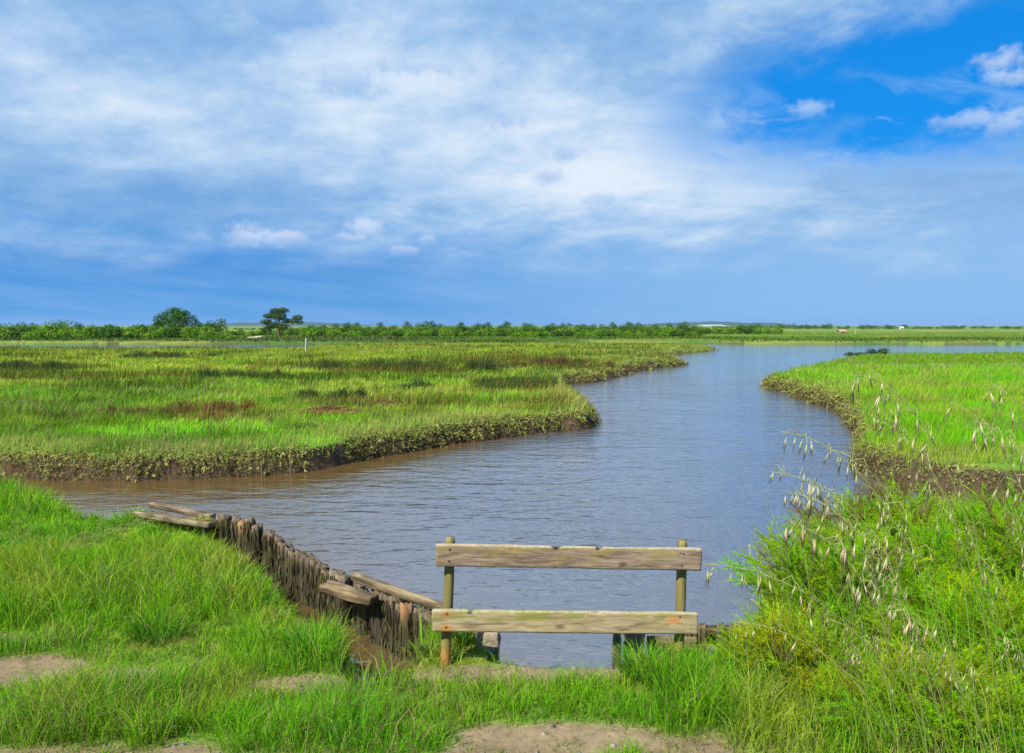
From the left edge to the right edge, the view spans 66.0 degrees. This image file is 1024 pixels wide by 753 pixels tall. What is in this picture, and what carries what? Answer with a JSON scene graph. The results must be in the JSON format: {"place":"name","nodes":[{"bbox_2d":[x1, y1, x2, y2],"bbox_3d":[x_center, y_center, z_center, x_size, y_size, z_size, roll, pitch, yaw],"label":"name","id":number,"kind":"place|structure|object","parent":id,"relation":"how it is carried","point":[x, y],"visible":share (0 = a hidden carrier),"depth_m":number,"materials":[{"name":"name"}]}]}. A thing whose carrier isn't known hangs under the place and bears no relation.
{"place":"outdoors","nodes":[
{"label":"outdoors","id":0,"kind":"place"},
{"bbox_2d":[200,322,370,325],"bbox_3d":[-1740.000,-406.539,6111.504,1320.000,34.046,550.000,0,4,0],"label":"hills","id":1,"kind":"structure","parent":0,"point":[289,324],"depth_m":5902.05,"materials":[{"name":"soil"}]},
{"bbox_2d":[0,344,1023,696],"bbox_3d":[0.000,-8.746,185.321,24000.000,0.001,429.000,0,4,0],"label":"water","id":2,"kind":"structure","parent":0,"point":[692,452],"depth_m":14.88,"materials":[{"name":"liquid"}]},
{"bbox_2d":[211,518,215,540],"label":"piling","id":3,"kind":"object","parent":2,"relation":"in","point":[212,529],"visible":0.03,"depth_m":10.99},
{"bbox_2d":[148,501,215,517],"bbox_3d":[-4.740,1.918,11.297,1.282,0.073,0.126,4,8,28],"label":"plank","id":4,"kind":"object","parent":3,"relation":"on","point":[177,509],"visible":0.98,"depth_m":11.27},
{"bbox_2d":[218,514,231,552],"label":"piling","id":5,"kind":"object","parent":2,"relation":"in","point":[224,527],"visible":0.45,"depth_m":10.57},
{"bbox_2d":[229,516,240,553],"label":"piling","id":6,"kind":"object","parent":2,"relation":"in","point":[235,519],"visible":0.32,"depth_m":10.41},
{"bbox_2d":[235,519,244,562],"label":"piling","id":7,"kind":"object","parent":2,"relation":"on","point":[239,529],"visible":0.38,"depth_m":10.21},
{"bbox_2d":[242,517,255,564],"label":"piling","id":8,"kind":"object","parent":2,"relation":"on","point":[248,524],"visible":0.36,"depth_m":10.10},
{"bbox_2d":[249,523,262,576],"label":"piling","id":9,"kind":"object","parent":2,"relation":"on","point":[255,536],"visible":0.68,"depth_m":9.94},
{"bbox_2d":[261,529,271,577],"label":"piling","id":10,"kind":"object","parent":2,"relation":"on","point":[263,551],"visible":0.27,"depth_m":9.86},
{"bbox_2d":[265,529,274,583],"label":"piling","id":11,"kind":"object","parent":2,"relation":"on","point":[269,544],"visible":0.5,"depth_m":9.73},
{"bbox_2d":[272,536,282,585],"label":"piling","id":12,"kind":"object","parent":2,"relation":"on","point":[278,538],"visible":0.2,"depth_m":9.66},
{"bbox_2d":[276,541,287,592],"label":"piling","id":13,"kind":"object","parent":2,"relation":"on","point":[280,553],"visible":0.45,"depth_m":9.43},
{"bbox_2d":[281,546,294,595],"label":"piling","id":14,"kind":"object","parent":2,"relation":"on","point":[285,580],"visible":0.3,"depth_m":9.33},
{"bbox_2d":[286,550,297,599],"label":"piling","id":15,"kind":"object","parent":2,"relation":"on","point":[291,571],"visible":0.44,"depth_m":9.19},
{"bbox_2d":[292,550,306,601],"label":"piling","id":16,"kind":"object","parent":2,"relation":"on","point":[297,556],"visible":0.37,"depth_m":9.13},
{"bbox_2d":[297,554,309,605],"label":"piling","id":17,"kind":"object","parent":2,"relation":"on","point":[303,575],"visible":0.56,"depth_m":9.00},
{"bbox_2d":[307,559,318,608],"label":"piling","id":18,"kind":"object","parent":2,"relation":"on","point":[311,568],"visible":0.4,"depth_m":8.92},
{"bbox_2d":[312,561,328,611],"bbox_3d":[-2.134,2.651,8.866,0.184,1.167,0.183,-3,5,-40],"label":"piling","id":19,"kind":"object","parent":2,"relation":"on","point":[320,566],"visible":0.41,"depth_m":8.80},
{"bbox_2d":[318,569,328,615],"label":"piling","id":20,"kind":"object","parent":2,"relation":"on","point":[322,596],"visible":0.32,"depth_m":8.69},
{"bbox_2d":[325,569,341,618],"bbox_3d":[-1.926,2.673,8.651,0.219,1.152,0.192,3,4,34],"label":"piling","id":21,"kind":"object","parent":2,"relation":"on","point":[331,599],"visible":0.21,"depth_m":8.58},
{"bbox_2d":[333,571,351,627],"bbox_3d":[-1.814,2.676,8.462,0.202,1.170,0.197,3,5,43],"label":"piling","id":22,"kind":"object","parent":2,"relation":"on","point":[343,578],"visible":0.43,"depth_m":8.39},
{"bbox_2d":[351,583,364,629],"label":"piling","id":23,"kind":"object","parent":2,"relation":"on","point":[353,622],"visible":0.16,"depth_m":8.31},
{"bbox_2d":[353,587,370,635],"bbox_3d":[-1.540,2.732,8.216,0.194,1.090,0.176,2,4,25],"label":"piling","id":24,"kind":"object","parent":2,"relation":"on","point":[362,617],"visible":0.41,"depth_m":8.15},
{"bbox_2d":[368,590,385,645],"bbox_3d":[-1.333,2.716,7.966,0.195,1.154,0.198,-3,5,-39],"label":"piling","id":25,"kind":"object","parent":2,"relation":"on","point":[375,613],"visible":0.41,"depth_m":7.90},
{"bbox_2d":[319,579,378,605],"bbox_3d":[-1.646,2.177,7.908,0.743,0.110,0.144,3,16,34],"label":"cap timber","id":26,"kind":"object","parent":25,"relation":"on","point":[339,590],"visible":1,"depth_m":7.87,"materials":[{"name":"brown wood"}]},
{"bbox_2d":[379,594,389,648],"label":"piling","id":27,"kind":"object","parent":2,"relation":"on","point":[383,623],"visible":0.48,"depth_m":7.81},
{"bbox_2d":[351,572,442,609],"bbox_3d":[-1.128,2.134,7.779,1.266,0.111,0.066,6,30,36],"label":"leaning plank","id":28,"kind":"object","parent":27,"relation":"on","point":[420,600],"visible":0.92,"depth_m":7.75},
{"bbox_2d":[386,594,402,653],"bbox_3d":[-1.155,2.723,7.781,0.186,1.163,0.166,0,4,0],"label":"piling","id":29,"kind":"object","parent":2,"relation":"on","point":[393,600],"visible":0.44,"depth_m":7.72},
{"bbox_2d":[391,603,399,656],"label":"piling","id":30,"kind":"object","parent":2,"relation":"on","point":[396,620],"visible":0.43,"depth_m":7.61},
{"bbox_2d":[396,602,413,660],"bbox_3d":[-1.020,2.738,7.606,0.182,1.156,0.179,0,4,0],"label":"piling","id":31,"kind":"object","parent":2,"relation":"on","point":[406,611],"visible":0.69,"depth_m":7.54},
{"bbox_2d":[410,606,423,662],"bbox_3d":[-0.892,2.751,7.542,0.162,1.140,0.159,-2,4,-24],"label":"piling","id":32,"kind":"object","parent":2,"relation":"on","point":[417,609],"visible":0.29,"depth_m":7.48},
{"bbox_2d":[416,608,430,658],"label":"piling","id":33,"kind":"object","parent":2,"relation":"on","point":[424,612],"visible":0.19,"depth_m":7.36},
{"bbox_2d":[475,632,500,663],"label":"concrete block","id":34,"kind":"structure","parent":2,"relation":"on","point":[492,641],"depth_m":6.50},
{"bbox_2d":[612,634,620,668],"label":"piling","id":35,"kind":"object","parent":2,"relation":"on","point":[617,637],"visible":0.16,"depth_m":6.80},
{"bbox_2d":[686,634,697,644],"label":"piling","id":36,"kind":"object","parent":2,"relation":"on","point":[693,635],"visible":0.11,"depth_m":7.13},
{"bbox_2d":[647,635,696,661],"bbox_3d":[1.447,2.469,7.123,0.456,0.250,0.058,0,4,0],"label":"plank","id":37,"kind":"object","parent":36,"relation":"attached to","point":[654,640],"visible":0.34,"depth_m":7.10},
{"bbox_2d":[697,622,707,662],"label":"piling","id":38,"kind":"object","parent":2,"relation":"on","point":[701,626],"visible":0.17,"depth_m":7.14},
{"bbox_2d":[714,622,725,662],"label":"piling","id":39,"kind":"object","parent":2,"relation":"on","point":[719,632],"visible":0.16,"depth_m":7.14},
{"bbox_2d":[0,326,1023,752],"bbox_3d":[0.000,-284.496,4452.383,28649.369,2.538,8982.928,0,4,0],"label":"ground","id":40,"kind":"structure","parent":0,"point":[586,734],"depth_m":10.99,"materials":[{"name":"soil"}]},
{"bbox_2d":[0,326,16,338],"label":"bush","id":41,"kind":"object","parent":40,"relation":"on","point":[4,333],"visible":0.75,"depth_m":153.99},
{"bbox_2d":[20,329,45,338],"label":"bush","id":42,"kind":"object","parent":40,"relation":"on","point":[35,334],"visible":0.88,"depth_m":149.89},
{"bbox_2d":[0,358,79,370],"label":"rush clump","id":43,"kind":"object","parent":40,"relation":"on","point":[15,363],"visible":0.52,"depth_m":46.44,"materials":[{"name":"green plant"}]},
{"bbox_2d":[39,319,67,337],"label":"bush","id":44,"kind":"object","parent":40,"relation":"on","point":[51,331],"visible":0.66,"depth_m":152.73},
{"bbox_2d":[48,328,79,338],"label":"bush","id":45,"kind":"object","parent":40,"relation":"on","point":[64,333],"visible":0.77,"depth_m":151.89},
{"bbox_2d":[80,324,99,338],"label":"bush","id":46,"kind":"object","parent":40,"relation":"on","point":[87,331],"visible":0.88,"depth_m":152.78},
{"bbox_2d":[99,324,124,338],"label":"bush","id":47,"kind":"object","parent":40,"relation":"on","point":[115,332],"visible":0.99,"depth_m":150.85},
{"bbox_2d":[86,402,173,417],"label":"rush clump","id":48,"kind":"object","parent":40,"relation":"on","point":[113,407],"visible":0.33,"depth_m":23.14,"materials":[{"name":"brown plant"}]},
{"bbox_2d":[121,324,146,338],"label":"bush","id":49,"kind":"object","parent":40,"relation":"on","point":[137,331],"visible":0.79,"depth_m":155.51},
{"bbox_2d":[140,328,162,339],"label":"bush","id":50,"kind":"object","parent":40,"relation":"on","point":[151,334],"visible":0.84,"depth_m":151.22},
{"bbox_2d":[107,597,203,646],"bbox_3d":[-3.103,2.101,6.766,0.925,0.331,0.879,4,5,44],"label":"grass tuft","id":51,"kind":"object","parent":40,"relation":"on","point":[138,628],"visible":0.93,"depth_m":6.75,"materials":[{"name":"plant"}]},
{"bbox_2d":[118,350,222,359],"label":"rush clump","id":52,"kind":"object","parent":40,"relation":"on","point":[176,355],"visible":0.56,"depth_m":64.78,"materials":[{"name":"green plant"}]},
{"bbox_2d":[132,510,213,527],"bbox_3d":[-4.702,1.975,10.900,1.447,0.086,0.115,2,2,25],"label":"plank","id":53,"kind":"object","parent":40,"relation":"on","point":[187,521],"visible":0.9,"depth_m":10.80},
{"bbox_2d":[161,323,184,337],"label":"bush","id":54,"kind":"object","parent":40,"relation":"on","point":[172,331],"visible":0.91,"depth_m":158.04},
{"bbox_2d":[151,307,208,328],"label":"broadleaf tree","id":55,"kind":"object","parent":40,"relation":"on","point":[176,315],"visible":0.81,"depth_m":170.85,"materials":[{"name":"green plant"}]},
{"bbox_2d":[179,324,199,337],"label":"bush","id":56,"kind":"object","parent":40,"relation":"on","point":[192,331],"visible":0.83,"depth_m":152.62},
{"bbox_2d":[132,394,249,424],"bbox_3d":[-9.228,0.846,22.985,4.546,0.729,3.144,2,4,25],"label":"rush clump","id":57,"kind":"object","parent":40,"relation":"on","point":[215,406],"visible":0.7,"depth_m":23.20,"materials":[{"name":"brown plant"}]},
{"bbox_2d":[196,326,216,338],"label":"bush","id":58,"kind":"object","parent":40,"relation":"on","point":[205,332],"visible":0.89,"depth_m":149.63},
{"bbox_2d":[203,318,228,332],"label":"tree","id":59,"kind":"object","parent":40,"relation":"on","point":[218,325],"visible":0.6,"depth_m":166.22,"materials":[{"name":"green plant"}]},
{"bbox_2d":[186,366,276,379],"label":"rush clump","id":60,"kind":"object","parent":40,"relation":"on","point":[229,371],"visible":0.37,"depth_m":39.32,"materials":[{"name":"green plant"}]},
{"bbox_2d":[226,396,257,411],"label":"rush clump","id":61,"kind":"object","parent":40,"relation":"on","point":[247,405],"visible":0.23,"depth_m":24.35,"materials":[{"name":"brown plant"}]},
{"bbox_2d":[260,307,303,336],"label":"pine tree","id":62,"kind":"object","parent":40,"relation":"on","point":[278,313],"visible":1,"depth_m":184.09,"materials":[{"name":"green plant"}]},
{"bbox_2d":[256,608,362,664],"bbox_3d":[-1.608,2.117,6.380,0.900,0.335,0.920,0,4,0],"label":"grass tuft","id":63,"kind":"object","parent":40,"relation":"on","point":[305,643],"visible":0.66,"depth_m":6.41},
{"bbox_2d":[286,404,373,414],"bbox_3d":[-5.738,0.996,24.001,3.197,0.263,1.983,0,4,0],"label":"reed debris","id":64,"kind":"object","parent":40,"relation":"on","point":[331,408],"visible":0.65,"depth_m":23.84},
{"bbox_2d":[295,384,368,400],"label":"rush clump","id":65,"kind":"object","parent":40,"relation":"on","point":[344,390],"visible":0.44,"depth_m":29.19,"materials":[{"name":"green plant"}]},
{"bbox_2d":[26,655,732,752],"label":"gravel","id":66,"kind":"structure","parent":40,"relation":"on","point":[483,746],"depth_m":5.15,"materials":[{"name":"stone"}]},
{"bbox_2d":[293,356,515,372],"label":"rush clump","id":67,"kind":"object","parent":40,"relation":"on","point":[491,364],"visible":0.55,"depth_m":45.76,"materials":[{"name":"green plant"}]},
{"bbox_2d":[409,633,440,657],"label":"grass tuft","id":68,"kind":"object","parent":40,"relation":"on","point":[421,648],"visible":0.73,"depth_m":6.40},
{"bbox_2d":[416,602,483,646],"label":"grass tuft","id":69,"kind":"object","parent":40,"relation":"on","point":[466,636],"visible":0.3,"depth_m":6.53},
{"bbox_2d":[393,371,559,391],"bbox_3d":[-1.574,0.186,33.999,7.344,0.686,5.063,0,4,0],"label":"rush clump","id":70,"kind":"object","parent":40,"relation":"on","point":[419,383],"visible":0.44,"depth_m":33.36,"materials":[{"name":"green plant"}]},
{"bbox_2d":[0,342,1002,500],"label":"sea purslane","id":71,"kind":"object","parent":40,"relation":"on","point":[800,386],"visible":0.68,"depth_m":20.36,"materials":[{"name":"green plant"}]},
{"bbox_2d":[0,471,1023,752],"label":"foreland grass","id":72,"kind":"structure","parent":40,"relation":"on","point":[212,573],"depth_m":5.69,"materials":[{"name":"plant"}]},
{"bbox_2d":[45,506,177,559],"bbox_3d":[-4.892,1.884,9.647,0.871,0.097,2.366,1,4,12],"label":"fallen straw","id":73,"kind":"object","parent":72,"relation":"on","point":[89,537],"visible":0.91,"depth_m":9.58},
{"bbox_2d":[0,341,1023,472],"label":"marsh grass","id":74,"kind":"structure","parent":40,"relation":"on","point":[929,412],"depth_m":27.32,"materials":[{"name":"plant"}]},
{"bbox_2d":[0,332,1023,343],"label":"saltmarsh scrub","id":75,"kind":"object","parent":40,"relation":"on","point":[789,336],"visible":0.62,"depth_m":152.33,"materials":[{"name":"plant"}]},
{"bbox_2d":[506,354,615,368],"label":"rush clump","id":76,"kind":"object","parent":40,"relation":"on","point":[540,360],"visible":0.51,"depth_m":50.37,"materials":[{"name":"green plant"}]},
{"bbox_2d":[432,536,701,666],"bbox_3d":[0.423,1.927,6.163,2.089,1.345,0.152,0,4,0],"label":"railing","id":77,"kind":"object","parent":40,"relation":"on","point":[681,558],"visible":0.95,"depth_m":6.09,"materials":[{"name":"wood"}]},
{"bbox_2d":[599,634,682,684],"bbox_3d":[1.007,2.151,5.965,0.769,0.296,0.834,0,4,0],"label":"grass tuft","id":78,"kind":"object","parent":40,"relation":"on","point":[626,665],"visible":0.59,"depth_m":6.05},
{"bbox_2d":[624,643,712,692],"bbox_3d":[1.131,2.164,5.846,0.736,0.289,0.693,1,4,16],"label":"grass tuft","id":79,"kind":"object","parent":40,"relation":"on","point":[652,683],"visible":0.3,"depth_m":5.88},
{"bbox_2d":[663,639,740,677],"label":"grass tuft","id":80,"kind":"object","parent":40,"relation":"on","point":[693,654],"visible":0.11,"depth_m":6.12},
{"bbox_2d":[698,591,890,705],"bbox_3d":[2.120,2.006,5.893,1.235,0.663,1.445,-3,5,-42],"label":"feathery shrub","id":81,"kind":"object","parent":40,"relation":"on","point":[772,620],"visible":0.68,"depth_m":5.79,"materials":[{"name":"green plant"}]},
{"bbox_2d":[693,562,937,752],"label":"wild oat","id":82,"kind":"object","parent":40,"relation":"on","point":[708,576],"visible":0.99,"depth_m":2.55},
{"bbox_2d":[734,620,902,752],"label":"wild oat","id":83,"kind":"object","parent":40,"relation":"on","point":[753,635],"visible":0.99,"depth_m":2.67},
{"bbox_2d":[714,507,973,640],"bbox_3d":[2.945,1.739,6.947,2.158,1.066,1.932,-1,4,-19],"label":"feathery shrub","id":84,"kind":"object","parent":40,"relation":"on","point":[795,562],"visible":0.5,"depth_m":6.89,"materials":[{"name":"green plant"}]},
{"bbox_2d":[777,520,926,752],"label":"wild oat","id":85,"kind":"object","parent":40,"relation":"on","point":[813,546],"visible":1,"depth_m":2.33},
{"bbox_2d":[835,641,868,752],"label":"wild oat","id":86,"kind":"object","parent":40,"relation":"on","point":[849,661],"visible":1,"depth_m":2.64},
{"bbox_2d":[692,525,1023,752],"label":"tall grass","id":87,"kind":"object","parent":40,"relation":"on","point":[865,678],"visible":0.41,"depth_m":5.32,"materials":[{"name":"plant"}]},
{"bbox_2d":[766,462,954,752],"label":"wild oat","id":88,"kind":"object","parent":40,"relation":"on","point":[817,496],"visible":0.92,"depth_m":2.39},
{"bbox_2d":[820,618,905,751],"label":"wild oat","id":89,"kind":"object","parent":40,"relation":"on","point":[867,662],"visible":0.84,"depth_m":3.47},
{"bbox_2d":[779,488,947,752],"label":"wild oat","id":90,"kind":"object","parent":40,"relation":"on","point":[809,507],"visible":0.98,"depth_m":2.34,"materials":[{"name":"plant"}]},
{"bbox_2d":[796,477,946,744],"bbox_3d":[1.218,1.063,2.577,0.638,1.494,0.122,0,4,0],"label":"wild oat","id":91,"kind":"object","parent":40,"relation":"on","point":[836,505],"visible":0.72,"depth_m":2.54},
{"bbox_2d":[776,429,974,752],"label":"wild oat","id":92,"kind":"object","parent":40,"relation":"on","point":[881,517],"visible":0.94,"depth_m":2.43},
{"bbox_2d":[861,548,894,752],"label":"wild oat","id":93,"kind":"object","parent":40,"relation":"on","point":[885,640],"visible":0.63,"depth_m":3.55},
{"bbox_2d":[859,639,901,752],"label":"wild oat","id":94,"kind":"object","parent":40,"relation":"on","point":[891,693],"visible":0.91,"depth_m":3.22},
{"bbox_2d":[826,611,939,752],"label":"wild oat","id":95,"kind":"object","parent":40,"relation":"on","point":[861,628],"visible":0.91,"depth_m":2.61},
{"bbox_2d":[848,530,927,752],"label":"wild oat","id":96,"kind":"object","parent":40,"relation":"on","point":[895,588],"visible":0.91,"depth_m":2.34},
{"bbox_2d":[771,468,1022,563],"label":"feathery shrub","id":97,"kind":"object","parent":40,"relation":"on","point":[871,516],"visible":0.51,"depth_m":8.90,"materials":[{"name":"green plant"}]},
{"bbox_2d":[828,449,972,752],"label":"wild oat","id":98,"kind":"object","parent":40,"relation":"on","point":[887,519],"visible":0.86,"depth_m":2.54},
{"bbox_2d":[786,625,1023,752],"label":"feathery shrub","id":99,"kind":"object","parent":40,"relation":"on","point":[929,713],"visible":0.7,"depth_m":4.99,"materials":[{"name":"green plant"}]},
{"bbox_2d":[815,507,1023,614],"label":"feathery shrub","id":100,"kind":"object","parent":40,"relation":"on","point":[925,536],"visible":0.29,"depth_m":7.19,"materials":[{"name":"green plant"}]},
{"bbox_2d":[835,367,1016,752],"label":"wild oat","id":101,"kind":"object","parent":40,"relation":"on","point":[921,454],"visible":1,"depth_m":2.33,"materials":[{"name":"plant"}]},
{"bbox_2d":[863,413,1006,752],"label":"wild oat","id":102,"kind":"object","parent":40,"relation":"on","point":[900,444],"visible":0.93,"depth_m":2.43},
{"bbox_2d":[849,559,1023,707],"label":"feathery shrub","id":103,"kind":"object","parent":40,"relation":"on","point":[945,602],"visible":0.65,"depth_m":5.86,"materials":[{"name":"green plant"}]},
{"bbox_2d":[886,602,988,752],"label":"wild oat","id":104,"kind":"object","parent":40,"relation":"on","point":[909,625],"visible":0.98,"depth_m":2.36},
{"bbox_2d":[931,480,977,752],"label":"wild oat","id":105,"kind":"object","parent":40,"relation":"on","point":[958,541],"visible":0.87,"depth_m":2.58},
{"bbox_2d":[916,649,993,752],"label":"wild oat","id":106,"kind":"object","parent":40,"relation":"on","point":[964,691],"visible":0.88,"depth_m":2.89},
{"bbox_2d":[909,469,1023,588],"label":"feathery shrub","id":107,"kind":"object","parent":40,"relation":"on","point":[999,525],"visible":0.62,"depth_m":7.54,"materials":[{"name":"green plant"}]},
{"bbox_2d":[949,635,988,752],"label":"wild oat","id":108,"kind":"object","parent":40,"relation":"on","point":[953,642],"visible":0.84,"depth_m":2.93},
{"bbox_2d":[953,477,989,752],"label":"wild oat","id":109,"kind":"object","parent":40,"relation":"on","point":[982,596],"visible":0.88,"depth_m":2.98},
{"bbox_2d":[933,401,1023,531],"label":"wild oat","id":110,"kind":"object","parent":40,"relation":"on","point":[985,446],"visible":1,"depth_m":2.22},
{"bbox_2d":[966,419,1023,508],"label":"wild oat","id":111,"kind":"object","parent":40,"relation":"on","point":[1013,447],"visible":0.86,"depth_m":2.42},
{"bbox_2d":[970,556,1023,675],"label":"wild oat","id":112,"kind":"object","parent":40,"relation":"on","point":[991,570],"visible":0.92,"depth_m":2.63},
{"bbox_2d":[979,384,1023,454],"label":"wild oat","id":113,"kind":"object","parent":40,"relation":"on","point":[1000,397],"visible":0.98,"depth_m":2.31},
{"bbox_2d":[994,637,1023,682],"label":"wild oat","id":114,"kind":"object","parent":40,"relation":"on","point":[1009,651],"visible":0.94,"depth_m":3.41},
{"bbox_2d":[0,0,1023,325],"label":"sky","id":115,"kind":"structure","parent":0,"point":[364,162],"materials":[{"name":"blue"}]},
{"bbox_2d":[622,634,644,662],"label":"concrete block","id":116,"kind":"structure","parent":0,"point":[632,637],"depth_m":6.88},
{"bbox_2d":[631,321,794,325],"bbox_3d":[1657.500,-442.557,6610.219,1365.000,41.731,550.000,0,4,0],"label":"hills","id":117,"kind":"structure","parent":0,"point":[714,323],"depth_m":6409.50,"materials":[{"name":"soil"}]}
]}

